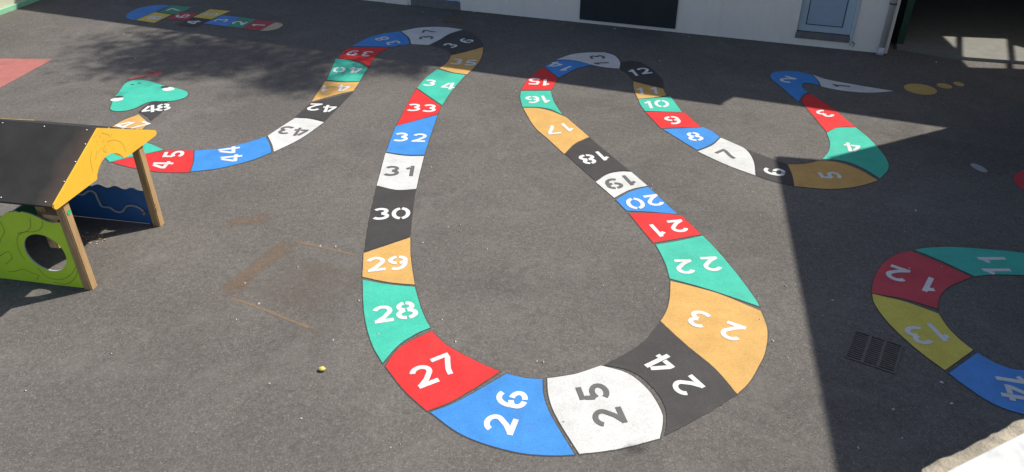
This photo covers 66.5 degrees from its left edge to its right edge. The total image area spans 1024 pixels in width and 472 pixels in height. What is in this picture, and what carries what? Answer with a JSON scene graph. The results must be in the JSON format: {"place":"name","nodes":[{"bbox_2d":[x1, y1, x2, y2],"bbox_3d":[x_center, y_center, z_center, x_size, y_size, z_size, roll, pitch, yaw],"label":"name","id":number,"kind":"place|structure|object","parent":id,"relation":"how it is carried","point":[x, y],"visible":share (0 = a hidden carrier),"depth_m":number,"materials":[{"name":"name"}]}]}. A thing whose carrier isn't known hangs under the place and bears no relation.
{"place":"outdoors","nodes":[
{"label":"outdoors","id":0,"kind":"place"},
{"bbox_2d":[233,216,262,223],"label":"dirt","id":1,"kind":"structure","parent":0,"point":[254,219],"depth_m":10.01,"materials":[{"name":"brown soil"}]},
{"bbox_2d":[226,246,286,288],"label":"dirt","id":2,"kind":"structure","parent":0,"point":[257,265],"depth_m":9.13,"materials":[{"name":"brown soil"}]},
{"bbox_2d":[0,0,1023,471],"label":"ground","id":3,"kind":"structure","parent":0,"point":[170,354],"depth_m":9.54,"materials":[{"name":"grey asphalt"}]},
{"bbox_2d":[0,0,38,14],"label":"wall","id":4,"kind":"structure","parent":3,"relation":"on","point":[6,6],"depth_m":17.77,"materials":[{"name":"green paint"}]},
{"bbox_2d":[0,58,51,87],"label":"rubber play surface","id":5,"kind":"object","parent":3,"relation":"on","point":[11,70],"visible":1,"depth_m":14.67,"materials":[{"name":"rubber"}]},
{"bbox_2d":[0,118,163,289],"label":"playhouse","id":6,"kind":"object","parent":3,"relation":"on","point":[48,172],"visible":1,"depth_m":8.54,"materials":[{"name":"multicoloured wood"}]},
{"bbox_2d":[83,227,107,243],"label":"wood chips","id":7,"kind":"object","parent":3,"relation":"on","point":[96,238],"visible":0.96,"depth_m":9.65,"materials":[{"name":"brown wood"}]},
{"bbox_2d":[126,5,282,30],"bbox_3d":[-6.773,-4.824,17.277,3.856,0.004,1.260,9,34,14],"label":"painted hopscotch","id":8,"kind":"object","parent":3,"relation":"on","point":[198,20],"visible":1,"depth_m":17.24,"materials":[{"name":"multicoloured paint"}]},
{"bbox_2d":[232,298,310,327],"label":"dirt","id":9,"kind":"structure","parent":3,"relation":"on","point":[278,315],"depth_m":8.38,"materials":[{"name":"brown soil"}]},
{"bbox_2d":[300,242,352,254],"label":"dirt","id":10,"kind":"structure","parent":3,"relation":"on","point":[324,248],"depth_m":9.46,"materials":[{"name":"brown soil"}]},
{"bbox_2d":[443,15,464,22],"bbox_3d":[-1.273,-4.778,17.209,0.530,0.001,0.584,0,32,0],"label":"cover plate","id":11,"kind":"object","parent":3,"relation":"on","point":[452,19],"visible":1,"depth_m":17.18,"materials":[{"name":"grey metal"}]},
{"bbox_2d":[17,10,980,448],"bbox_3d":[-0.666,-1.644,12.260,19.613,0.018,14.174,0,32,0],"label":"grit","id":12,"kind":"object","parent":3,"relation":"on","point":[633,238],"visible":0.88,"depth_m":8.52,"materials":[{"name":"white gravel"}]},
{"bbox_2d":[105,27,893,456],"bbox_3d":[-0.836,-1.897,12.672,12.206,0.008,10.684,21,38,29],"label":"painted snake","id":13,"kind":"object","parent":3,"relation":"on","point":[697,353],"visible":0.99,"depth_m":9.16,"materials":[{"name":"multicoloured paint"}]},
{"bbox_2d":[844,329,902,373],"bbox_3d":[3.642,1.159,7.862,0.479,0.013,0.498,18,37,26],"label":"drain grate","id":14,"kind":"object","parent":3,"relation":"on","point":[874,351],"visible":1,"depth_m":7.85,"materials":[{"name":"metal"}]},
{"bbox_2d":[904,84,936,94],"bbox_3d":[7.193,-2.588,13.762,0.540,0.001,0.520,0,32,0],"label":"painted spot","id":15,"kind":"object","parent":3,"relation":"on","point":[922,89],"visible":1,"depth_m":13.75,"materials":[{"name":"paint"}]},
{"bbox_2d":[937,83,951,88],"bbox_3d":[7.688,-2.669,13.890,0.250,0.001,0.260,0,32,0],"label":"painted spot","id":16,"kind":"object","parent":3,"relation":"on","point":[944,85],"visible":1,"depth_m":13.90,"materials":[{"name":"paint"}]},
{"bbox_2d":[871,247,1023,414],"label":"painted trail","id":17,"kind":"object","parent":3,"relation":"on","point":[930,335],"visible":1,"depth_m":8.50,"materials":[{"name":"multicoloured paint"}]},
{"bbox_2d":[953,82,963,85],"bbox_3d":[7.987,-2.718,13.967,0.170,0.001,0.220,0,32,0],"label":"painted spot","id":18,"kind":"object","parent":3,"relation":"on","point":[958,84],"visible":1,"depth_m":13.97,"materials":[{"name":"paint"}]},
{"bbox_2d":[895,0,1023,63],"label":"covered floor","id":19,"kind":"structure","parent":3,"relation":"on","point":[984,30],"depth_m":16.36,"materials":[{"name":"concrete"}]},
{"bbox_2d":[891,0,914,43],"bbox_3d":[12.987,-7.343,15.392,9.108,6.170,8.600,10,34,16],"label":"post","id":20,"kind":"object","parent":19,"relation":"on","point":[902,21],"visible":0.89,"depth_m":15.49,"materials":[{"name":"green metal"}]},
{"bbox_2d":[970,163,986,171],"bbox_3d":[6.713,-0.981,11.233,0.162,0.001,0.280,0,32,0],"label":"painted oval","id":21,"kind":"object","parent":3,"relation":"on","point":[979,167],"visible":1,"depth_m":11.24,"materials":[{"name":"paint"}]},
{"bbox_2d":[1014,171,1023,189],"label":"painted disc","id":22,"kind":"object","parent":3,"relation":"on","point":[1019,179],"visible":1,"depth_m":10.93,"materials":[{"name":"paint"}]},
{"bbox_2d":[367,0,900,55],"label":"school building","id":23,"kind":"structure","parent":0,"point":[862,25],"depth_m":15.74,"materials":[{"name":"paint"}]},
{"bbox_2d":[579,0,677,28],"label":"door","id":24,"kind":"structure","parent":23,"relation":"attached to","point":[658,13],"depth_m":16.51,"materials":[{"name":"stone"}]},
{"bbox_2d":[797,0,857,34],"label":"door","id":25,"kind":"structure","parent":23,"relation":"in","point":[826,16],"depth_m":15.40,"materials":[{"name":"metal"}]},
{"bbox_2d":[388,3,1006,65],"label":"leaf litter","id":26,"kind":"object","parent":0,"point":[668,31],"visible":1,"depth_m":16.57,"materials":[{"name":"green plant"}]},
{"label":"near building","id":27,"kind":"object","parent":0,"visible":0},
{"bbox_2d":[921,419,1023,471],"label":"window sill","id":28,"kind":"structure","parent":27,"relation":"on","point":[1002,450],"depth_m":0.78,"materials":[{"name":"concrete"}]}
]}

